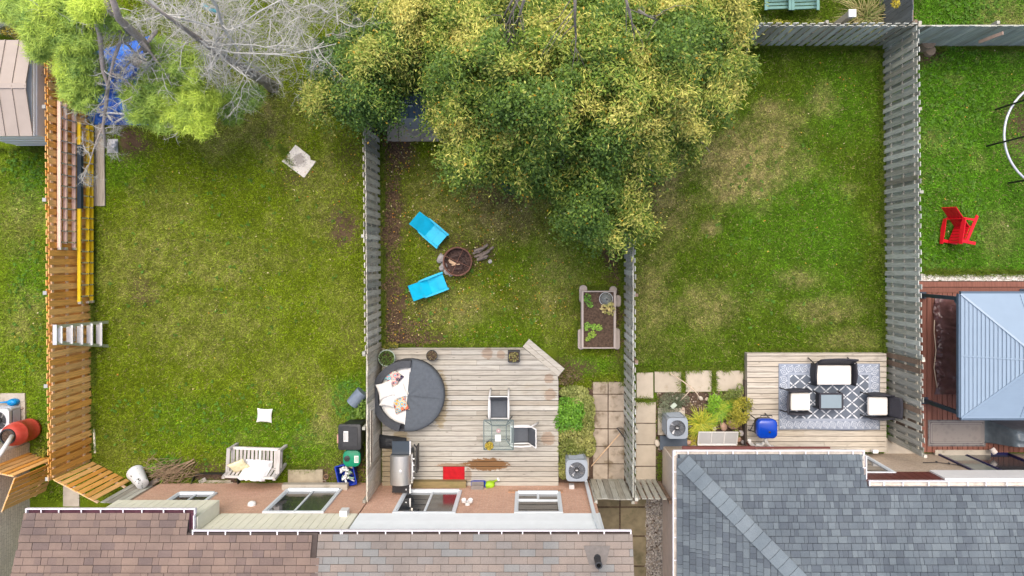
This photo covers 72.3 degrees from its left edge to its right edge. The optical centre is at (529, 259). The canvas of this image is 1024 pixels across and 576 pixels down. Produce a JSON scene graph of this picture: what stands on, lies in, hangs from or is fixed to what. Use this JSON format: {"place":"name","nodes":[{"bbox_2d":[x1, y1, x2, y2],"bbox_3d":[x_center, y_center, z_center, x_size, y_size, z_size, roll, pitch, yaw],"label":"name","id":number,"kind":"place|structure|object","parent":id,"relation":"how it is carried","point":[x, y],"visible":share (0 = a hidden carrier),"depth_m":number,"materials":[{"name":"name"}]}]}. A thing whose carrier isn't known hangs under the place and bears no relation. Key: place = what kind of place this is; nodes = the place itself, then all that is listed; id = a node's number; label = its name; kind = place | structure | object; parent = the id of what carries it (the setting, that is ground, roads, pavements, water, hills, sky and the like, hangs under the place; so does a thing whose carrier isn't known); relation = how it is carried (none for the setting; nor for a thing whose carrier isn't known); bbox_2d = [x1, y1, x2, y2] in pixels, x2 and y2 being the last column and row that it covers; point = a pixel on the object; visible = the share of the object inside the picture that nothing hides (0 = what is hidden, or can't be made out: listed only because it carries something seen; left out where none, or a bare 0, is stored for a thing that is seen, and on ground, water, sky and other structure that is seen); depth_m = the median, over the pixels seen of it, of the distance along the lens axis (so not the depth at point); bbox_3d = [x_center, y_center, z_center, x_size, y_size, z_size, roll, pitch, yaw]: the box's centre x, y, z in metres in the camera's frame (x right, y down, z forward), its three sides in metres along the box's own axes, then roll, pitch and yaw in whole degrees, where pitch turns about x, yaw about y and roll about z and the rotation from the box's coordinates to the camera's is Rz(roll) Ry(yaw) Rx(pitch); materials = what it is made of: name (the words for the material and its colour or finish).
{"place":"outdoors","nodes":[
{"label":"outdoors","id":0,"kind":"place"},
{"bbox_2d":[0,0,1023,506],"bbox_3d":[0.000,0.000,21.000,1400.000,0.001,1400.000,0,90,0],"label":"ground","id":1,"kind":"structure","parent":0,"point":[128,136],"depth_m":21.00,"materials":[{"name":"green plant"}]},
{"bbox_2d":[0,401,26,431],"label":"air conditioner","id":2,"kind":"object","parent":1,"relation":"on","point":[10,414],"visible":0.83,"depth_m":20.60,"materials":[{"name":"metal"}]},
{"bbox_2d":[0,434,29,575],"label":"concrete path","id":3,"kind":"structure","parent":1,"relation":"on","point":[11,518],"depth_m":20.17,"materials":[{"name":"grey concrete"}]},
{"bbox_2d":[0,418,41,445],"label":"rain barrel","id":4,"kind":"object","parent":1,"relation":"on","point":[25,430],"visible":0.88,"depth_m":20.22,"materials":[{"name":"red plastic"}]},
{"bbox_2d":[0,40,46,145],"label":"garden shed","id":5,"kind":"structure","parent":1,"relation":"on","point":[23,118],"depth_m":18.93,"materials":[{"name":"beige metal"}]},
{"bbox_2d":[0,452,48,476],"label":"fence","id":6,"kind":"object","parent":1,"relation":"on","point":[27,458],"visible":0.74,"depth_m":20.07,"materials":[{"name":"brown wood"}]},
{"bbox_2d":[1,464,49,511],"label":"gate","id":7,"kind":"structure","parent":6,"relation":"attached to","point":[39,481],"depth_m":19.93,"materials":[{"name":"brown wood"}]},
{"bbox_2d":[42,56,91,480],"bbox_3d":[-13.239,-0.372,20.066,0.173,1.869,12.855,0,90,0],"label":"fence","id":8,"kind":"object","parent":1,"relation":"on","point":[68,376],"visible":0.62,"depth_m":19.77,"materials":[{"name":"brown wood"}]},
{"bbox_2d":[57,101,76,249],"bbox_3d":[-13.100,-2.361,19.810,0.110,0.690,4.149,0,90,0],"label":"ladder","id":9,"kind":"object","parent":8,"relation":"attached to","point":[65,208],"visible":0.97,"depth_m":19.70,"materials":[{"name":"metal"}]},
{"bbox_2d":[63,486,79,506],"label":"front walk","id":10,"kind":"structure","parent":1,"relation":"on","point":[70,497],"depth_m":20.96,"materials":[{"name":"concrete"}]},
{"bbox_2d":[53,321,108,346],"bbox_3d":[-12.941,2.195,20.060,0.624,1.899,0.854,0,90,0],"label":"step ladder","id":11,"kind":"object","parent":1,"relation":"on","point":[57,334],"visible":1,"depth_m":19.96,"materials":[{"name":"metal"}]},
{"bbox_2d":[77,122,93,303],"bbox_3d":[-12.998,-1.356,20.488,0.125,0.655,5.253,0,90,0],"label":"ladder","id":12,"kind":"object","parent":1,"relation":"on","point":[89,240],"visible":0.98,"depth_m":20.55,"materials":[{"name":"metal"}]},
{"bbox_2d":[53,462,128,502],"bbox_3d":[-12.505,6.360,20.087,1.361,1.727,0.068,28,90,0],"label":"fence","id":13,"kind":"object","parent":1,"relation":"on","point":[99,473],"visible":1,"depth_m":19.99,"materials":[{"name":"brown wood"}]},
{"bbox_2d":[94,125,99,205],"bbox_3d":[-12.938,-2.835,20.968,0.225,0.035,2.436,1,90,0],"label":"plank","id":14,"kind":"object","parent":1,"relation":"on","point":[96,189],"visible":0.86,"depth_m":20.95,"materials":[{"name":"wood"}]},
{"bbox_2d":[98,123,104,205],"bbox_3d":[-12.795,-2.859,20.930,0.165,0.035,2.505,-1,90,0],"label":"plank","id":15,"kind":"object","parent":14,"relation":"on","point":[102,174],"visible":0.86,"depth_m":20.91,"materials":[{"name":"wood"}]},
{"bbox_2d":[87,36,148,124],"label":"collapsed pool","id":16,"kind":"structure","parent":1,"relation":"on","point":[98,118],"depth_m":20.80,"materials":[{"name":"blue plastic"}]},
{"bbox_2d":[100,484,156,502],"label":"fence","id":17,"kind":"object","parent":1,"relation":"on","point":[131,492],"visible":0.49,"depth_m":20.05,"materials":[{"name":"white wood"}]},
{"bbox_2d":[0,0,269,192],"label":"pine tree","id":18,"kind":"object","parent":1,"relation":"on","point":[64,34],"visible":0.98,"depth_m":17.52,"materials":[{"name":"green plant"}]},
{"bbox_2d":[126,465,148,488],"bbox_3d":[-11.550,6.418,20.672,0.741,0.701,0.514,25,90,0],"label":"bucket","id":19,"kind":"object","parent":1,"relation":"on","point":[136,476],"visible":1,"depth_m":20.52,"materials":[{"name":"plastic"}]},
{"bbox_2d":[143,455,203,484],"bbox_3d":[-10.791,6.253,20.845,1.931,0.306,1.249,-28,90,0],"label":"brush pile","id":20,"kind":"object","parent":1,"relation":"on","point":[174,470],"visible":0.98,"depth_m":20.81,"materials":[{"name":"brown wood"}]},
{"bbox_2d":[10,482,366,575],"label":"brick house","id":21,"kind":"structure","parent":1,"relation":"on","point":[221,529],"depth_m":16.89,"materials":[{"name":"beige"}]},
{"bbox_2d":[167,491,216,499],"bbox_3d":[-9.485,6.645,19.340,1.130,1.280,0.100,0,90,0],"label":"window","id":22,"kind":"structure","parent":21,"relation":"in","point":[182,495],"depth_m":19.78,"materials":[{"name":"white plastic"}]},
{"bbox_2d":[191,472,239,483],"bbox_3d":[-9.405,6.539,20.940,1.429,0.200,0.347,0,90,0],"label":"plank","id":23,"kind":"object","parent":21,"relation":"attached to","point":[215,476],"depth_m":20.97,"materials":[{"name":"brown wood"}]},
{"bbox_2d":[262,488,341,512],"bbox_3d":[-6.250,6.645,19.360,1.620,1.840,0.100,0,90,0],"label":"patio door","id":24,"kind":"structure","parent":21,"relation":"in","point":[292,500],"depth_m":19.36,"materials":[{"name":"white plastic"}]},
{"bbox_2d":[222,443,287,480],"bbox_3d":[-8.052,5.897,20.525,1.560,0.962,0.795,2,90,0],"label":"garden bench","id":25,"kind":"object","parent":1,"relation":"on","point":[279,466],"visible":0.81,"depth_m":20.56,"materials":[{"name":"white wood"}]},
{"bbox_2d":[238,459,272,481],"bbox_3d":[-7.968,6.106,20.210,0.805,0.669,0.496,4,90,0],"label":"folded cloth","id":26,"kind":"object","parent":25,"relation":"on","point":[257,470],"visible":0.99,"depth_m":20.29,"materials":[{"name":"white fabric"}]},
{"bbox_2d":[126,0,384,123],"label":"bare tree","id":27,"kind":"object","parent":1,"relation":"on","point":[218,49],"visible":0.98,"depth_m":16.80,"materials":[{"name":"grey plant"}]},
{"bbox_2d":[282,145,315,177],"bbox_3d":[-6.903,-2.963,20.985,0.825,0.070,0.639,37,90,0],"label":"concrete slab","id":28,"kind":"object","parent":1,"relation":"on","point":[300,167],"depth_m":20.95,"materials":[{"name":"grey concrete"}]},
{"bbox_2d":[288,469,322,481],"bbox_3d":[-6.713,6.480,20.965,1.035,0.110,0.420,0,90,0],"label":"doorstep","id":29,"kind":"structure","parent":1,"relation":"on","point":[311,476],"depth_m":20.91,"materials":[{"name":"concrete"}]},
{"bbox_2d":[334,463,357,485],"bbox_3d":[-5.415,6.330,20.775,0.550,0.450,0.650,-12,90,0],"label":"recycling box","id":30,"kind":"object","parent":1,"relation":"on","point":[343,472],"visible":0.96,"depth_m":20.66,"materials":[{"name":"blue plastic"}]},
{"bbox_2d":[337,419,365,449],"bbox_3d":[-5.178,5.070,20.494,0.695,1.012,0.740,0,90,0],"label":"wheeled bin","id":31,"kind":"object","parent":1,"relation":"on","point":[351,434],"visible":0.98,"depth_m":20.02,"materials":[{"name":"plastic"}]},
{"bbox_2d":[343,445,363,466],"bbox_3d":[-5.150,5.730,20.574,0.500,0.852,0.480,0,90,0],"label":"kitchen bin","id":32,"kind":"object","parent":1,"relation":"on","point":[352,458],"visible":0.94,"depth_m":20.20,"materials":[{"name":"plastic"}]},
{"bbox_2d":[347,387,365,407],"bbox_3d":[-5.141,4.099,20.830,0.380,0.374,0.486,40,90,0],"label":"plastic drum","id":33,"kind":"object","parent":1,"relation":"on","point":[356,397],"visible":0.91,"depth_m":20.67,"materials":[{"name":"plastic"}]},
{"bbox_2d":[290,0,433,158],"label":"linden tree","id":34,"kind":"object","parent":1,"relation":"on","point":[377,67],"visible":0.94,"depth_m":17.11,"materials":[{"name":"green plant"}]},
{"bbox_2d":[361,123,381,354],"bbox_3d":[-4.540,-0.660,20.069,0.169,1.862,6.502,-1,90,0],"label":"fence","id":35,"kind":"object","parent":1,"relation":"on","point":[371,237],"visible":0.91,"depth_m":19.89,"materials":[{"name":"grey wood"}]},
{"bbox_2d":[362,347,381,502],"bbox_3d":[-4.511,4.612,20.069,0.167,1.861,4.117,0,90,0],"label":"fence","id":36,"kind":"object","parent":1,"relation":"on","point":[373,471],"visible":0.69,"depth_m":19.76,"materials":[{"name":"grey wood"}]},
{"bbox_2d":[394,80,431,128],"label":"garden shed","id":37,"kind":"structure","parent":1,"relation":"on","point":[410,118],"depth_m":19.00,"materials":[{"name":"blue metal"}]},
{"bbox_2d":[387,119,441,141],"bbox_3d":[-3.465,-3.893,20.980,1.650,0.080,0.675,0,90,0],"label":"shed pad","id":38,"kind":"object","parent":1,"relation":"on","point":[405,137],"visible":0.46,"depth_m":20.94,"materials":[{"name":"concrete"}]},
{"bbox_2d":[408,272,448,300],"bbox_3d":[-2.975,0.790,20.685,1.060,0.724,0.564,-21,90,0],"label":"garden chair","id":39,"kind":"object","parent":1,"relation":"on","point":[432,285],"visible":1,"depth_m":20.62,"materials":[{"name":"teal plastic"}]},
{"bbox_2d":[409,212,448,248],"bbox_3d":[-2.963,-0.886,20.685,1.060,0.724,0.564,41,90,0],"label":"garden chair","id":40,"kind":"object","parent":1,"relation":"on","point":[432,232],"visible":1,"depth_m":20.62,"materials":[{"name":"teal plastic"}]},
{"bbox_2d":[443,247,471,275],"bbox_3d":[-2.145,0.045,20.827,0.870,0.345,0.870,0,90,0],"label":"fire pit","id":41,"kind":"object","parent":1,"relation":"on","point":[458,259],"visible":1,"depth_m":20.91,"materials":[{"name":"brown metal"}]},
{"bbox_2d":[382,347,557,485],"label":"wooden deck","id":42,"kind":"structure","parent":1,"relation":"on","point":[451,435],"depth_m":20.70,"materials":[{"name":"beige wood"}]},
{"bbox_2d":[379,434,406,448],"bbox_3d":[-4.058,5.373,20.551,0.825,0.279,0.451,0,90,0],"label":"grill cover","id":43,"kind":"object","parent":42,"relation":"on","point":[385,441],"visible":0.66,"depth_m":20.56,"materials":[{"name":"black fabric"}]},
{"bbox_2d":[390,440,418,492],"bbox_3d":[-3.582,5.862,20.130,0.738,1.141,1.480,0,90,0],"label":"gas grill","id":44,"kind":"object","parent":42,"relation":"on","point":[402,465],"visible":1,"depth_m":19.71,"materials":[{"name":"metal"}]},
{"bbox_2d":[375,358,444,431],"bbox_3d":[-3.522,3.950,20.375,2.090,0.650,2.179,5,90,0],"label":"daybed","id":45,"kind":"object","parent":42,"relation":"on","point":[423,383],"visible":0.9,"depth_m":20.17,"materials":[{"name":"grey fabric"}]},
{"bbox_2d":[413,479,466,487],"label":"step","id":46,"kind":"structure","parent":42,"relation":"on","point":[439,483],"depth_m":20.48,"materials":[{"name":"wood"}]},
{"bbox_2d":[443,467,464,478],"bbox_3d":[-2.253,6.337,20.693,0.641,0.018,0.456,0,90,0],"label":"doormat","id":47,"kind":"object","parent":42,"relation":"on","point":[453,472],"visible":0.92,"depth_m":20.69,"materials":[{"name":"fabric"}]},
{"bbox_2d":[488,387,509,419],"bbox_3d":[-0.896,4.201,20.256,0.624,0.904,0.871,0,90,0],"label":"patio chair","id":48,"kind":"object","parent":42,"relation":"on","point":[498,407],"visible":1,"depth_m":20.29,"materials":[{"name":"metal"}]},
{"bbox_2d":[510,421,538,448],"bbox_3d":[-0.165,5.064,20.256,0.871,0.904,0.624,0,90,0],"label":"patio chair","id":49,"kind":"object","parent":42,"relation":"on","point":[525,434],"visible":0.98,"depth_m":20.28,"materials":[{"name":"fabric"}]},
{"bbox_2d":[315,480,633,575],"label":"brick house","id":50,"kind":"structure","parent":1,"relation":"on","point":[559,530],"depth_m":16.85,"materials":[{"name":"brown"}]},
{"bbox_2d":[392,489,461,512],"bbox_3d":[-2.790,6.645,19.280,1.660,1.800,0.100,0,90,0],"label":"patio door","id":51,"kind":"structure","parent":50,"relation":"in","point":[419,500],"depth_m":19.32,"materials":[{"name":"grey glass"}]},
{"bbox_2d":[514,490,562,512],"bbox_3d":[0.225,6.645,19.225,1.290,1.650,0.100,0,90,0],"label":"window","id":52,"kind":"structure","parent":50,"relation":"in","point":[526,501],"depth_m":19.28,"materials":[{"name":"white plastic"}]},
{"bbox_2d":[347,131,625,482],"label":"bark mulch","id":53,"kind":"object","parent":1,"relation":"on","point":[395,337],"visible":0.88,"depth_m":20.98,"materials":[{"name":"brown wood"}]},
{"bbox_2d":[1,0,1004,473],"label":"lawn weeds","id":54,"kind":"object","parent":1,"relation":"on","point":[345,408],"visible":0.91,"depth_m":20.95,"materials":[{"name":"green plant"}]},
{"bbox_2d":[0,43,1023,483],"bbox_3d":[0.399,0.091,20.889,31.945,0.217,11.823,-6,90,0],"label":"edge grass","id":55,"kind":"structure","parent":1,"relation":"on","point":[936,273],"depth_m":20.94,"materials":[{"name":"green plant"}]},
{"bbox_2d":[13,50,1015,422],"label":"fallen leaves","id":56,"kind":"object","parent":1,"relation":"on","point":[467,228],"visible":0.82,"depth_m":20.94,"materials":[{"name":"brown plant"}]},
{"bbox_2d":[523,339,563,375],"bbox_3d":[0.405,2.893,20.860,1.372,0.276,0.292,40,90,0],"label":"deck step","id":57,"kind":"object","parent":1,"relation":"on","point":[546,359],"visible":1,"depth_m":20.72,"materials":[{"name":"wood"}]},
{"bbox_2d":[558,388,595,482],"bbox_3d":[1.417,5.258,21.009,1.125,0.042,2.865,0,90,0],"label":"hedge bed","id":58,"kind":"object","parent":1,"relation":"on","point":[590,476],"visible":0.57,"depth_m":20.99,"materials":[{"name":"plant"}]},
{"bbox_2d":[553,395,585,433],"bbox_3d":[1.198,4.575,20.710,1.082,0.590,1.246,0,90,0],"label":"shrub","id":59,"kind":"object","parent":58,"relation":"on","point":[566,417],"visible":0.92,"depth_m":20.58,"materials":[{"name":"green plant"}]},
{"bbox_2d":[562,449,588,480],"bbox_3d":[1.350,6.060,20.570,0.820,0.860,0.820,0,90,0],"label":"air conditioner","id":60,"kind":"object","parent":58,"relation":"on","point":[577,467],"visible":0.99,"depth_m":20.17,"materials":[{"name":"metal"}]},
{"bbox_2d":[557,415,595,479],"bbox_3d":[1.359,5.499,20.748,1.257,0.520,2.113,0,90,0],"label":"shrub","id":61,"kind":"object","parent":58,"relation":"on","point":[585,438],"visible":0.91,"depth_m":20.65,"materials":[{"name":"green plant"}]},
{"bbox_2d":[559,385,595,421],"bbox_3d":[1.533,4.171,20.729,1.386,0.552,0.757,44,90,0],"label":"shrub","id":62,"kind":"object","parent":58,"relation":"on","point":[570,391],"visible":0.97,"depth_m":20.60,"materials":[{"name":"green plant"}]},
{"bbox_2d":[406,0,769,269],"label":"linden tree","id":63,"kind":"object","parent":1,"relation":"on","point":[591,92],"visible":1,"depth_m":15.25,"materials":[{"name":"green plant"}]},
{"bbox_2d":[578,285,620,349],"bbox_3d":[2.070,1.710,20.790,1.290,0.420,1.920,0,90,0],"label":"raised planter","id":64,"kind":"object","parent":1,"relation":"on","point":[607,336],"visible":1,"depth_m":20.65,"materials":[{"name":"beige plastic"}]},
{"bbox_2d":[591,381,625,480],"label":"stepping path","id":65,"kind":"structure","parent":1,"relation":"on","point":[609,400],"depth_m":20.96,"materials":[{"name":"beige concrete"}]},
{"bbox_2d":[596,481,661,575],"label":"side passage","id":66,"kind":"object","parent":1,"relation":"on","point":[620,514],"visible":0.41,"depth_m":20.96,"materials":[{"name":"concrete"}]},
{"bbox_2d":[589,479,634,503],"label":"gate","id":67,"kind":"structure","parent":66,"relation":"on","point":[613,490],"depth_m":19.97,"materials":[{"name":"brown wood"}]},
{"bbox_2d":[645,486,662,575],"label":"gravel","id":68,"kind":"structure","parent":66,"relation":"on","point":[651,555],"depth_m":20.97,"materials":[{"name":"gravel"}]},
{"bbox_2d":[624,354,637,500],"bbox_3d":[2.880,4.688,20.069,0.159,1.861,3.817,0,90,0],"label":"fence","id":69,"kind":"object","parent":1,"relation":"on","point":[630,425],"visible":0.98,"depth_m":19.76,"materials":[{"name":"grey wood"}]},
{"bbox_2d":[624,232,637,363],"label":"fence","id":70,"kind":"object","parent":1,"relation":"on","point":[630,294],"visible":0.81,"depth_m":19.79,"materials":[{"name":"grey wood"}]},
{"bbox_2d":[627,479,671,503],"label":"gate","id":71,"kind":"structure","parent":1,"relation":"on","point":[661,491],"depth_m":19.92,"materials":[{"name":"grey wood"}]},
{"bbox_2d":[634,370,742,487],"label":"paved walk","id":72,"kind":"structure","parent":1,"relation":"on","point":[646,455],"depth_m":20.96,"materials":[{"name":"concrete"}]},
{"bbox_2d":[657,393,742,452],"bbox_3d":[5.160,4.875,21.009,2.700,0.042,1.800,0,90,0],"label":"planting bed","id":73,"kind":"object","parent":1,"relation":"on","point":[689,411],"visible":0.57,"depth_m":20.99,"materials":[{"name":"soil"}]},
{"bbox_2d":[658,408,687,438],"bbox_3d":[4.230,4.830,20.540,0.800,0.920,0.800,0,90,0],"label":"air conditioner","id":74,"kind":"object","parent":73,"relation":"on","point":[673,424],"visible":1,"depth_m":20.18,"materials":[{"name":"metal"}]},
{"bbox_2d":[658,392,689,421],"bbox_3d":[4.175,4.306,20.820,1.179,0.375,0.755,-43,90,0],"label":"lavender","id":75,"kind":"object","parent":73,"relation":"on","point":[667,402],"visible":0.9,"depth_m":20.80,"materials":[{"name":"green plant"}]},
{"bbox_2d":[685,404,720,443],"bbox_3d":[5.099,4.859,20.899,1.338,0.202,1.286,33,90,0],"label":"grassy plant","id":76,"kind":"object","parent":73,"relation":"on","point":[699,424],"visible":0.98,"depth_m":20.84,"materials":[{"name":"yellow plant"}]},
{"bbox_2d":[697,430,738,445],"bbox_3d":[5.572,5.297,20.835,1.183,0.310,0.442,0,90,0],"label":"window cover","id":77,"kind":"object","parent":73,"relation":"on","point":[722,438],"depth_m":20.78,"materials":[{"name":"white paint"}]},
{"bbox_2d":[703,391,735,424],"bbox_3d":[5.716,4.442,20.906,1.154,0.188,1.283,0,90,0],"label":"grassy plant","id":78,"kind":"object","parent":73,"relation":"on","point":[720,416],"visible":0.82,"depth_m":20.85,"materials":[{"name":"green plant"}]},
{"bbox_2d":[726,396,754,427],"bbox_3d":[6.200,4.509,20.562,0.816,0.883,1.108,21,90,0],"label":"shrub","id":79,"kind":"object","parent":73,"relation":"on","point":[743,419],"visible":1,"depth_m":20.46,"materials":[{"name":"yellow plant"}]},
{"bbox_2d":[764,0,819,9],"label":"garden glider","id":80,"kind":"object","parent":1,"relation":"on","point":[792,4],"visible":1,"depth_m":20.51,"materials":[{"name":"teal paint"}]},
{"bbox_2d":[744,352,885,451],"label":"wooden deck","id":81,"kind":"structure","parent":1,"relation":"on","point":[761,374],"depth_m":20.68,"materials":[{"name":"beige wood"}]},
{"bbox_2d":[748,413,776,438],"bbox_3d":[6.622,4.716,20.178,0.721,1.008,0.647,0,90,0],"label":"kettle grill","id":82,"kind":"object","parent":81,"relation":"on","point":[765,427],"visible":1,"depth_m":19.70,"materials":[{"name":"blue metal"}]},
{"bbox_2d":[778,363,879,429],"bbox_3d":[8.837,4.044,20.671,2.998,0.014,1.976,0,90,0],"label":"rug","id":83,"kind":"object","parent":81,"relation":"on","point":[797,375],"visible":0.66,"depth_m":20.67,"materials":[{"name":"grey fabric"}]},
{"bbox_2d":[779,387,811,415],"bbox_3d":[7.716,4.101,20.267,0.866,0.818,0.740,0,90,0],"label":"lounge chair","id":84,"kind":"object","parent":83,"relation":"on","point":[798,398],"visible":1,"depth_m":20.23,"materials":[{"name":"fabric"}]},
{"bbox_2d":[813,390,843,409],"bbox_3d":[8.722,4.093,20.463,0.755,0.422,0.495,0,90,0],"label":"coffee table","id":85,"kind":"object","parent":83,"relation":"on","point":[829,401],"visible":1,"depth_m":20.27,"materials":[{"name":"grey glass"}]},
{"bbox_2d":[808,357,858,385],"bbox_3d":[8.792,3.225,20.267,1.230,0.819,0.866,0,90,0],"label":"loveseat","id":86,"kind":"object","parent":83,"relation":"on","point":[839,371],"visible":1,"depth_m":20.23,"materials":[{"name":"fabric"}]},
{"bbox_2d":[860,391,903,420],"bbox_3d":[10.174,4.229,20.267,0.866,0.818,0.760,0,90,0],"label":"lounge chair","id":87,"kind":"object","parent":83,"relation":"on","point":[887,405],"visible":1,"depth_m":20.23,"materials":[{"name":"fabric"}]},
{"bbox_2d":[722,20,916,45],"bbox_3d":[8.137,-6.476,20.069,4.956,1.862,0.166,0,90,0],"label":"fence","id":88,"kind":"object","parent":1,"relation":"on","point":[811,33],"visible":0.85,"depth_m":19.88,"materials":[{"name":"grey wood"}]},
{"bbox_2d":[662,438,1023,575],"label":"bungalow","id":89,"kind":"object","parent":1,"relation":"on","point":[753,510],"visible":0.99,"depth_m":18.10,"materials":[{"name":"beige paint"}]},
{"bbox_2d":[865,454,895,472],"bbox_3d":[8.985,5.770,19.930,1.890,1.900,0.100,0,90,0],"label":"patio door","id":90,"kind":"structure","parent":89,"relation":"in","point":[873,466],"depth_m":19.49,"materials":[{"name":"white plastic"}]},
{"bbox_2d":[938,452,1023,469],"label":"patio door","id":91,"kind":"structure","parent":89,"relation":"in","point":[1000,460],"depth_m":20.11,"materials":[{"name":"white glass"}]},
{"bbox_2d":[831,0,886,50],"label":"ornamental grass","id":92,"kind":"object","parent":1,"relation":"on","point":[875,14],"depth_m":20.68,"materials":[{"name":"beige plant"}]},
{"bbox_2d":[879,0,917,38],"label":"fence","id":93,"kind":"object","parent":1,"relation":"on","point":[903,12],"visible":0.59,"depth_m":19.83,"materials":[{"name":"wood"}]},
{"bbox_2d":[882,24,924,359],"bbox_3d":[10.658,-1.860,20.049,0.172,1.902,9.202,-1,90,0],"label":"fence","id":94,"kind":"object","parent":1,"relation":"on","point":[902,208],"visible":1,"depth_m":19.91,"materials":[{"name":"grey wood"}]},
{"bbox_2d":[886,352,926,457],"bbox_3d":[10.741,4.057,20.049,0.170,1.902,2.707,-1,90,0],"label":"fence","id":95,"kind":"object","parent":1,"relation":"on","point":[905,378],"visible":0.91,"depth_m":19.82,"materials":[{"name":"grey wood"}]},
{"bbox_2d":[886,21,1023,45],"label":"fence","id":96,"kind":"object","parent":1,"relation":"on","point":[960,35],"visible":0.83,"depth_m":19.88,"materials":[{"name":"grey wood"}]},
{"bbox_2d":[940,207,978,244],"bbox_3d":[12.574,-0.978,20.574,0.861,0.790,1.060,6,90,-18],"label":"garden chair","id":97,"kind":"object","parent":1,"relation":"on","point":[956,218],"visible":1,"depth_m":20.47,"materials":[{"name":"red plastic"}]},
{"bbox_2d":[917,274,1023,280],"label":"white pebbles","id":98,"kind":"object","parent":1,"relation":"on","point":[987,278],"visible":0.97,"depth_m":20.97,"materials":[{"name":"white gravel"}]},
{"bbox_2d":[918,293,1023,451],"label":"wooden deck","id":99,"kind":"structure","parent":1,"relation":"on","point":[930,412],"depth_m":20.80,"materials":[{"name":"brown wood"}]},
{"bbox_2d":[933,298,955,393],"bbox_3d":[12.656,2.543,20.374,1.400,0.829,2.898,0,90,0],"label":"covered furniture","id":100,"kind":"object","parent":99,"relation":"on","point":[944,311],"visible":0.22,"depth_m":20.63,"materials":[{"name":"brown fabric"}]},
{"bbox_2d":[928,420,985,445],"bbox_3d":[12.673,5.141,20.790,1.720,0.010,0.790,0,90,0],"label":"doormat","id":101,"kind":"object","parent":99,"relation":"on","point":[956,432],"visible":0.88,"depth_m":20.79,"materials":[{"name":"grey fabric"}]},
{"bbox_2d":[919,289,1023,419],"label":"gazebo","id":102,"kind":"object","parent":99,"relation":"on","point":[989,355],"visible":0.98,"depth_m":18.55,"materials":[{"name":"metal"}]},
{"bbox_2d":[985,420,1023,446],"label":"covered grill","id":103,"kind":"object","parent":99,"relation":"on","point":[1007,432],"visible":0.92,"depth_m":20.31,"materials":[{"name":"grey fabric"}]},
{"bbox_2d":[919,281,1023,292],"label":"deck border","id":104,"kind":"object","parent":1,"relation":"on","point":[942,286],"depth_m":20.80,"materials":[{"name":"brown wood"}]},
{"bbox_2d":[986,91,1023,183],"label":"trampoline","id":105,"kind":"object","parent":1,"relation":"on","point":[1016,101],"visible":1,"depth_m":20.27,"materials":[{"name":"metal"}]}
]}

